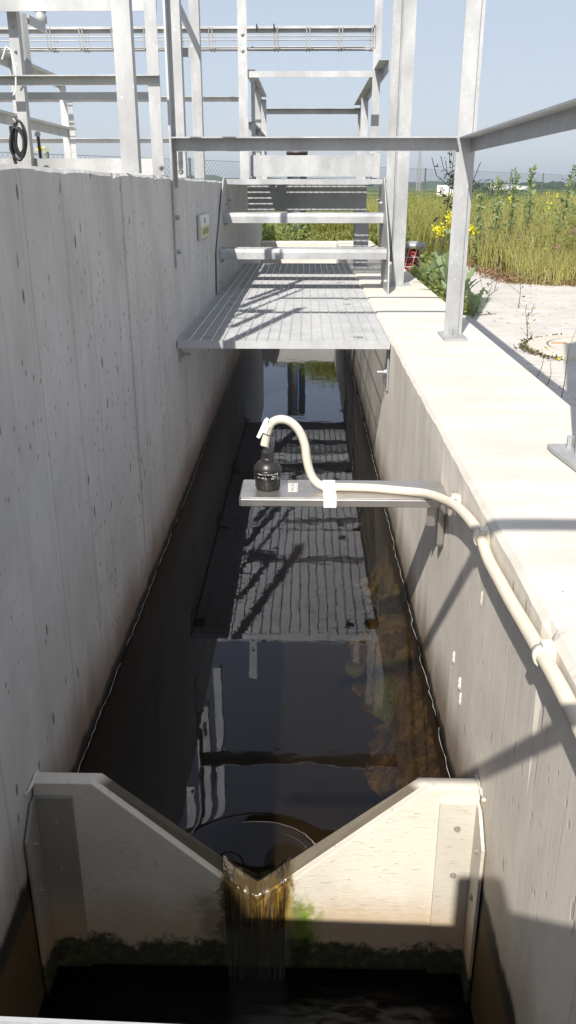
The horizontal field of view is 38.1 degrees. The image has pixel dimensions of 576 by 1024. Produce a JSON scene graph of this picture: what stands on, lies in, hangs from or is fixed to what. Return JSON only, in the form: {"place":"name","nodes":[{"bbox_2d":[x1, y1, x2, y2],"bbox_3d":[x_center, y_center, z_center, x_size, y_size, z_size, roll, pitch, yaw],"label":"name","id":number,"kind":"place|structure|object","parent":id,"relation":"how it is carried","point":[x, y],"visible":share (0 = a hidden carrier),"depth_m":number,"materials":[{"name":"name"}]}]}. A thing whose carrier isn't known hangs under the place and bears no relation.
{"place":"outdoors","nodes":[
{"label":"outdoors","id":0,"kind":"place"},
{"bbox_2d":[116,349,383,880],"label":"water","id":1,"kind":"structure","parent":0,"point":[254,734],"depth_m":4.12,"materials":[{"name":"black liquid"}]},
{"bbox_2d":[24,770,485,1002],"bbox_3d":[-0.088,1.208,2.373,1.204,1.032,0.156,0,21,1],"label":"notch weir","id":2,"kind":"object","parent":1,"relation":"on","point":[118,874],"visible":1,"depth_m":2.34,"materials":[{"name":"concrete"}]},
{"bbox_2d":[344,545,440,803],"bbox_3d":[0.343,0.726,3.669,0.391,0.352,2.600,0,21,1],"label":"algae","id":3,"kind":"object","parent":1,"relation":"on","point":[380,667],"visible":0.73,"depth_m":3.63,"materials":[{"name":"brown plant"}]},
{"bbox_2d":[336,241,575,1023],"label":"concrete wall","id":4,"kind":"structure","parent":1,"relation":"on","point":[478,421],"depth_m":2.34,"materials":[{"name":"grey concrete"}]},
{"bbox_2d":[0,1016,163,1023],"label":"floor grating","id":5,"kind":"object","parent":4,"relation":"on","point":[14,1020],"visible":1,"depth_m":0.82,"materials":[{"name":"metal"}]},
{"bbox_2d":[177,301,389,351],"bbox_3d":[-0.007,-1.230,5.476,1.188,0.093,1.742,0,21,1],"label":"floor grating","id":6,"kind":"object","parent":4,"relation":"on","point":[274,325],"visible":1,"depth_m":5.13,"materials":[{"name":"metal"}]},
{"bbox_2d":[211,281,368,301],"bbox_3d":[0.028,-1.818,6.991,1.188,0.093,1.492,0,21,1],"label":"floor grating","id":7,"kind":"object","parent":4,"relation":"on","point":[316,291],"visible":0.89,"depth_m":6.90,"materials":[{"name":"metal"}]},
{"bbox_2d":[216,178,389,293],"bbox_3d":[0.129,-2.364,7.067,1.371,0.870,1.210,0,21,1],"label":"metal stair","id":8,"kind":"object","parent":7,"relation":"on","point":[225,252],"visible":1,"depth_m":6.95,"materials":[{"name":"metal"}]},
{"bbox_2d":[228,263,356,280],"bbox_3d":[0.065,-2.438,8.590,1.188,0.093,1.922,0,21,1],"label":"floor grating","id":9,"kind":"object","parent":4,"relation":"on","point":[293,272],"visible":0.94,"depth_m":8.49,"materials":[{"name":"metal"}]},
{"bbox_2d":[226,0,416,286],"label":"steel platform","id":10,"kind":"structure","parent":4,"relation":"on","point":[266,194],"depth_m":7.33,"materials":[{"name":"silver metal"}]},
{"bbox_2d":[0,24,375,52],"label":"cable tray","id":11,"kind":"object","parent":10,"relation":"attached to","point":[256,29],"visible":0.64,"depth_m":7.33,"materials":[{"name":"metal"}]},
{"bbox_2d":[239,480,448,546],"bbox_3d":[0.185,0.011,2.860,0.690,0.192,0.195,0,21,1],"label":"sensor arm","id":12,"kind":"object","parent":4,"relation":"attached to","point":[303,493],"visible":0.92,"depth_m":2.77},
{"bbox_2d":[254,447,280,490],"bbox_3d":[-0.069,-0.148,2.811,0.092,0.142,0.093,0,21,1],"label":"ultrasonic sensor","id":13,"kind":"object","parent":12,"relation":"on","point":[267,471],"visible":1,"depth_m":2.78,"materials":[{"name":"black plastic"}]},
{"bbox_2d":[323,480,336,507],"bbox_3d":[0.140,-0.072,2.826,0.046,0.053,0.184,0,21,1],"label":"adhesive tape","id":14,"kind":"object","parent":12,"relation":"attached to","point":[330,498],"visible":0.85,"depth_m":2.75,"materials":[{"name":"white plastic"}]},
{"bbox_2d":[257,415,575,738],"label":"cable conduit","id":15,"kind":"object","parent":12,"relation":"attached to","point":[558,683],"visible":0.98,"depth_m":2.08,"materials":[{"name":"white plastic"}]},
{"bbox_2d":[162,0,575,470],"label":"channel railing","id":16,"kind":"object","parent":4,"relation":"on","point":[467,142],"visible":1,"depth_m":4.40,"materials":[{"name":"metal"}]},
{"bbox_2d":[377,349,389,390],"bbox_3d":[0.539,-0.833,4.814,0.074,0.251,0.100,0,21,1],"label":"grating bracket","id":17,"kind":"object","parent":4,"relation":"attached to","point":[386,372],"visible":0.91,"depth_m":4.81,"materials":[{"name":"metal"}]},
{"bbox_2d":[448,493,460,509],"bbox_3d":[0.504,-0.028,2.552,0.041,0.058,0.048,0,21,1],"label":"conduit clip","id":18,"kind":"object","parent":4,"relation":"attached to","point":[455,496],"visible":0.45,"depth_m":2.54,"materials":[{"name":"white plastic"}]},
{"bbox_2d":[472,526,490,545],"bbox_3d":[0.495,0.067,2.144,0.041,0.055,0.042,0,21,1],"label":"conduit clip","id":19,"kind":"object","parent":4,"relation":"attached to","point":[484,530],"visible":0.62,"depth_m":2.13,"materials":[{"name":"white plastic"}]},
{"bbox_2d":[530,639,557,667],"bbox_3d":[0.482,0.271,1.580,0.041,0.054,0.042,0,21,1],"label":"conduit clip","id":20,"kind":"object","parent":4,"relation":"attached to","point":[549,646],"visible":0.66,"depth_m":1.57,"materials":[{"name":"white plastic"}]},
{"bbox_2d":[37,964,473,1023],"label":"pool water","id":21,"kind":"structure","parent":0,"point":[169,994],"depth_m":2.36,"materials":[{"name":"black liquid"}]},
{"bbox_2d":[223,855,290,980],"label":"falling water","id":22,"kind":"structure","parent":21,"relation":"on","point":[249,956],"depth_m":2.37,"materials":[{"name":"brown liquid"}]},
{"bbox_2d":[0,0,575,182],"label":"sky","id":23,"kind":"structure","parent":0,"point":[528,64],"materials":[{"name":"blue"}]},
{"bbox_2d":[150,175,511,188],"bbox_3d":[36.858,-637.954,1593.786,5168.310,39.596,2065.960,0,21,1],"label":"hills","id":24,"kind":"structure","parent":0,"point":[434,183],"depth_m":1886.77,"materials":[{"name":"green plant"}]},
{"bbox_2d":[262,189,575,285],"bbox_3d":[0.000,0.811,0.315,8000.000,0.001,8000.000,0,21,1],"label":"ground","id":25,"kind":"structure","parent":0,"point":[410,191],"depth_m":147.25,"materials":[{"name":"green plant"}]},
{"bbox_2d":[35,144,48,157],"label":"flowers","id":26,"kind":"object","parent":25,"relation":"on","point":[42,148],"depth_m":10.35,"materials":[{"name":"yellow plant"}]},
{"bbox_2d":[0,164,261,1017],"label":"concrete wall","id":27,"kind":"structure","parent":25,"relation":"on","point":[116,417],"depth_m":2.82,"materials":[{"name":"grey concrete"}]},
{"bbox_2d":[0,0,204,178],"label":"walkway railing","id":28,"kind":"object","parent":27,"relation":"on","point":[125,79],"visible":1,"depth_m":3.92,"materials":[{"name":"metal"}]},
{"bbox_2d":[1,46,16,95],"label":"white cable","id":29,"kind":"object","parent":28,"relation":"hanging from","point":[14,68],"visible":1,"depth_m":3.82,"materials":[{"name":"plastic"}]},
{"bbox_2d":[9,118,27,163],"bbox_3d":[-1.260,-1.712,3.916,0.086,0.244,0.051,0,21,1],"label":"hose coil","id":30,"kind":"object","parent":28,"relation":"hanging from","point":[14,130],"visible":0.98,"depth_m":3.90,"materials":[{"name":"black rubber"}]},
{"bbox_2d":[35,11,46,24],"bbox_3d":[-1.285,-2.607,4.329,0.060,0.130,0.060,0,21,1],"label":"lamp","id":31,"kind":"object","parent":28,"relation":"attached to","point":[41,16],"visible":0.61,"depth_m":4.32,"materials":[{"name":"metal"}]},
{"bbox_2d":[179,348,190,361],"bbox_3d":[-0.585,-0.916,4.808,0.074,0.091,0.100,0,21,1],"label":"grating bracket","id":32,"kind":"object","parent":27,"relation":"attached to","point":[181,353],"visible":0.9,"depth_m":4.80,"materials":[{"name":"metal"}]},
{"bbox_2d":[197,213,209,240],"bbox_3d":[-0.584,-1.986,5.798,0.018,0.160,0.620,0,21,1],"label":"wall sign","id":33,"kind":"object","parent":27,"relation":"attached to","point":[203,228],"visible":1,"depth_m":5.70,"materials":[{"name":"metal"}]},
{"bbox_2d":[1,152,575,225],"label":"chain link fence","id":34,"kind":"object","parent":25,"relation":"on","point":[190,169],"visible":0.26,"depth_m":21.28,"materials":[{"name":"metal"}]},
{"bbox_2d":[286,151,307,240],"bbox_3d":[0.157,-5.340,14.769,0.370,1.915,0.370,0,21,1],"label":"standpipe","id":35,"kind":"object","parent":25,"relation":"on","point":[297,153],"visible":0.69,"depth_m":14.43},
{"bbox_2d":[261,241,336,262],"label":"concrete end wall","id":36,"kind":"structure","parent":25,"relation":"on","point":[298,243],"depth_m":13.28,"materials":[{"name":"grey concrete"}]},
{"bbox_2d":[262,211,376,244],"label":"undergrowth","id":37,"kind":"object","parent":25,"relation":"on","point":[270,228],"visible":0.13,"depth_m":13.88,"materials":[{"name":"green plant"}]},
{"bbox_2d":[269,229,377,240],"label":"trailing weeds","id":38,"kind":"object","parent":25,"relation":"on","point":[324,233],"visible":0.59,"depth_m":13.49,"materials":[{"name":"green plant"}]},
{"bbox_2d":[307,196,443,243],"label":"tall grass","id":39,"kind":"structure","parent":25,"relation":"on","point":[341,227],"depth_m":13.74,"materials":[{"name":"green plant"}]},
{"bbox_2d":[416,151,420,191],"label":"lattice mast","id":40,"kind":"object","parent":25,"relation":"on","point":[419,157],"visible":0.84,"depth_m":230.78,"materials":[{"name":"metal"}]},
{"bbox_2d":[407,192,452,258],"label":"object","id":41,"kind":"object","parent":25,"relation":"on","point":[416,198],"visible":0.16,"depth_m":9.78,"materials":[{"name":"green plant"}]},
{"bbox_2d":[377,187,493,262],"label":"verge grass","id":42,"kind":"structure","parent":25,"relation":"on","point":[425,230],"depth_m":9.72,"materials":[{"name":"green plant"}]},
{"bbox_2d":[437,185,452,202],"bbox_3d":[6.998,-14.083,37.330,0.720,1.000,0.085,0,21,1],"label":"notice board","id":43,"kind":"object","parent":25,"relation":"on","point":[443,186],"visible":0.36,"depth_m":37.18,"materials":[{"name":"white plastic"}]},
{"bbox_2d":[404,224,490,314],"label":"verge weeds","id":44,"kind":"object","parent":25,"relation":"on","point":[434,287],"visible":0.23,"depth_m":7.34,"materials":[{"name":"green plant"}]},
{"bbox_2d":[431,151,480,255],"bbox_3d":[1.561,-2.885,8.150,0.462,1.224,0.444,15,26,34],"label":"dead dock plant","id":45,"kind":"object","parent":25,"relation":"on","point":[443,195],"visible":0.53,"depth_m":8.08,"materials":[{"name":"brown plant"}]},
{"bbox_2d":[439,174,483,192],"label":"bushy tree","id":46,"kind":"object","parent":25,"relation":"on","point":[448,181],"visible":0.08,"depth_m":53.56,"materials":[{"name":"green plant"}]},
{"bbox_2d":[487,175,504,262],"bbox_3d":[2.282,-3.148,9.137,0.202,1.003,0.255,-19,28,-41],"label":"mugwort plant","id":47,"kind":"object","parent":25,"relation":"on","point":[497,194],"visible":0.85,"depth_m":9.07,"materials":[{"name":"green plant"}]},
{"bbox_2d":[473,179,519,201],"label":"bushy tree","id":48,"kind":"object","parent":25,"relation":"on","point":[503,191],"visible":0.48,"depth_m":57.40,"materials":[{"name":"green plant"}]},
{"bbox_2d":[497,167,522,268],"bbox_3d":[2.383,-3.110,8.931,0.240,1.080,0.209,4,22,11],"label":"mugwort plant","id":49,"kind":"object","parent":25,"relation":"on","point":[513,189],"visible":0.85,"depth_m":8.85,"materials":[{"name":"green plant"}]},
{"bbox_2d":[466,253,575,286],"bbox_3d":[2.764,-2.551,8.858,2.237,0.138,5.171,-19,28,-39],"label":"edge litter","id":50,"kind":"object","parent":25,"relation":"on","point":[505,277],"visible":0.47,"depth_m":8.38,"materials":[{"name":"brown plant"}]},
{"bbox_2d":[518,164,537,238],"bbox_3d":[2.579,-3.161,9.013,0.280,1.117,0.237,0,21,1],"label":"mugwort plant","id":51,"kind":"object","parent":25,"relation":"on","point":[531,181],"visible":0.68,"depth_m":8.92,"materials":[{"name":"green plant"}]},
{"bbox_2d":[515,185,572,197],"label":"bushy tree","id":52,"kind":"object","parent":25,"relation":"on","point":[539,190],"visible":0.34,"depth_m":60.91,"materials":[{"name":"green plant"}]},
{"bbox_2d":[551,164,575,240],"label":"mugwort plant","id":53,"kind":"object","parent":25,"relation":"on","point":[569,184],"visible":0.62,"depth_m":8.73,"materials":[{"name":"green plant"}]},
{"bbox_3d":[-2.471,-1.999,6.577,3.164,1.110,4.600,0,21,1],"label":"basin roof","id":54,"kind":"object","parent":25,"relation":"on","visible":0},
{"bbox_2d":[34,131,41,157],"bbox_3d":[-1.254,-1.805,4.210,0.032,0.210,0.031,0,21,1],"label":"vent pipe","id":55,"kind":"object","parent":54,"relation":"on","point":[37,134],"visible":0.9,"depth_m":4.19,"materials":[{"name":"metal"}]},
{"bbox_2d":[0,49,238,175],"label":"basin railing","id":56,"kind":"object","parent":54,"relation":"on","point":[66,129],"visible":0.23,"depth_m":7.18,"materials":[{"name":"metal"}]},
{"bbox_2d":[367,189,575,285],"bbox_3d":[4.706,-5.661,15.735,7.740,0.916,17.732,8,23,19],"label":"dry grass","id":57,"kind":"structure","parent":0,"point":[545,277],"depth_m":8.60,"materials":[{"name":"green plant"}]},
{"bbox_2d":[448,183,575,208],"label":"rape flowers","id":58,"kind":"object","parent":57,"relation":"on","point":[533,193],"visible":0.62,"depth_m":10.79,"materials":[{"name":"yellow plant"}]},
{"bbox_2d":[468,225,575,249],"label":"clover flowers","id":59,"kind":"object","parent":57,"relation":"on","point":[540,228],"visible":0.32,"depth_m":8.29,"materials":[{"name":"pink plant"}]},
{"bbox_2d":[408,265,575,409],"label":"pavement","id":60,"kind":"structure","parent":0,"point":[504,322],"depth_m":5.85,"materials":[{"name":"grey concrete"}]},
{"bbox_2d":[404,241,426,269],"bbox_3d":[1.376,-2.811,9.177,0.290,0.326,0.290,0,21,1],"label":"hose cage","id":61,"kind":"object","parent":60,"relation":"on","point":[411,258],"visible":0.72,"depth_m":9.09,"materials":[{"name":"metal"}]},
{"bbox_2d":[410,250,448,285],"bbox_3d":[1.270,-2.136,7.408,0.330,0.365,0.304,10,23,23],"label":"thistle plant","id":62,"kind":"object","parent":60,"relation":"on","point":[433,264],"visible":0.39,"depth_m":7.38,"materials":[{"name":"green plant"}]},
{"bbox_2d":[417,249,448,287],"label":"thistle plant","id":63,"kind":"object","parent":60,"relation":"on","point":[438,255],"visible":0.26,"depth_m":6.79,"materials":[{"name":"green plant"}]},
{"bbox_2d":[431,211,478,267],"bbox_3d":[1.323,-2.041,6.668,0.314,0.723,0.300,-10,23,-24],"label":"mustard plant","id":64,"kind":"object","parent":60,"relation":"on","point":[472,229],"visible":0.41,"depth_m":6.60,"materials":[{"name":"yellow plant"}]},
{"bbox_2d":[441,264,480,294],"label":"thistle plant","id":65,"kind":"object","parent":60,"relation":"on","point":[470,274],"visible":0.48,"depth_m":6.31,"materials":[{"name":"green plant"}]},
{"bbox_2d":[468,193,488,263],"bbox_3d":[2.148,-3.151,9.347,0.248,0.855,0.236,0,21,1],"label":"mugwort plant","id":66,"kind":"object","parent":60,"relation":"on","point":[479,218],"visible":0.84,"depth_m":9.32,"materials":[{"name":"green plant"}]},
{"bbox_2d":[466,286,496,316],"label":"thistle plant","id":67,"kind":"object","parent":60,"relation":"on","point":[473,302],"visible":1,"depth_m":5.93,"materials":[{"name":"green plant"}]},
{"bbox_2d":[480,273,497,302],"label":"weed","id":68,"kind":"object","parent":60,"relation":"on","point":[488,285],"visible":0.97,"depth_m":6.71,"materials":[{"name":"green plant"}]},
{"bbox_2d":[491,258,502,290],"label":"weed","id":69,"kind":"object","parent":60,"relation":"on","point":[497,270],"visible":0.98,"depth_m":7.47,"materials":[{"name":"green plant"}]},
{"bbox_2d":[505,264,533,307],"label":"weed","id":70,"kind":"object","parent":60,"relation":"on","point":[519,279],"visible":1,"depth_m":6.34,"materials":[{"name":"green plant"}]},
{"bbox_2d":[521,302,535,336],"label":"weed","id":71,"kind":"object","parent":60,"relation":"on","point":[527,322],"visible":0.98,"depth_m":5.13,"materials":[{"name":"green plant"}]},
{"bbox_2d":[514,332,566,359],"bbox_3d":[1.486,-0.968,4.864,0.340,0.059,0.844,6,22,16],"label":"joint moss","id":72,"kind":"object","parent":60,"relation":"on","point":[524,347],"visible":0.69,"depth_m":4.71,"materials":[{"name":"green plant"}]},
{"bbox_2d":[525,334,575,361],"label":"manhole cover","id":73,"kind":"object","parent":60,"relation":"on","point":[559,345],"visible":0.93,"depth_m":4.78,"materials":[{"name":"concrete"}]},
{"bbox_2d":[561,330,575,397],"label":"flower stem","id":74,"kind":"object","parent":60,"relation":"on","point":[566,367],"visible":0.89,"depth_m":3.65,"materials":[{"name":"plant"}]},
{"bbox_2d":[489,184,527,189],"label":"distant shed","id":75,"kind":"structure","parent":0,"point":[517,187],"depth_m":574.94,"materials":[{"name":"white metal"}]},
{"bbox_2d":[513,181,575,188],"bbox_3d":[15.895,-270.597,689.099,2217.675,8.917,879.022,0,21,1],"label":"wooded hill","id":76,"kind":"structure","parent":0,"point":[549,184],"depth_m":800.01,"materials":[{"name":"green plant"}]}
]}

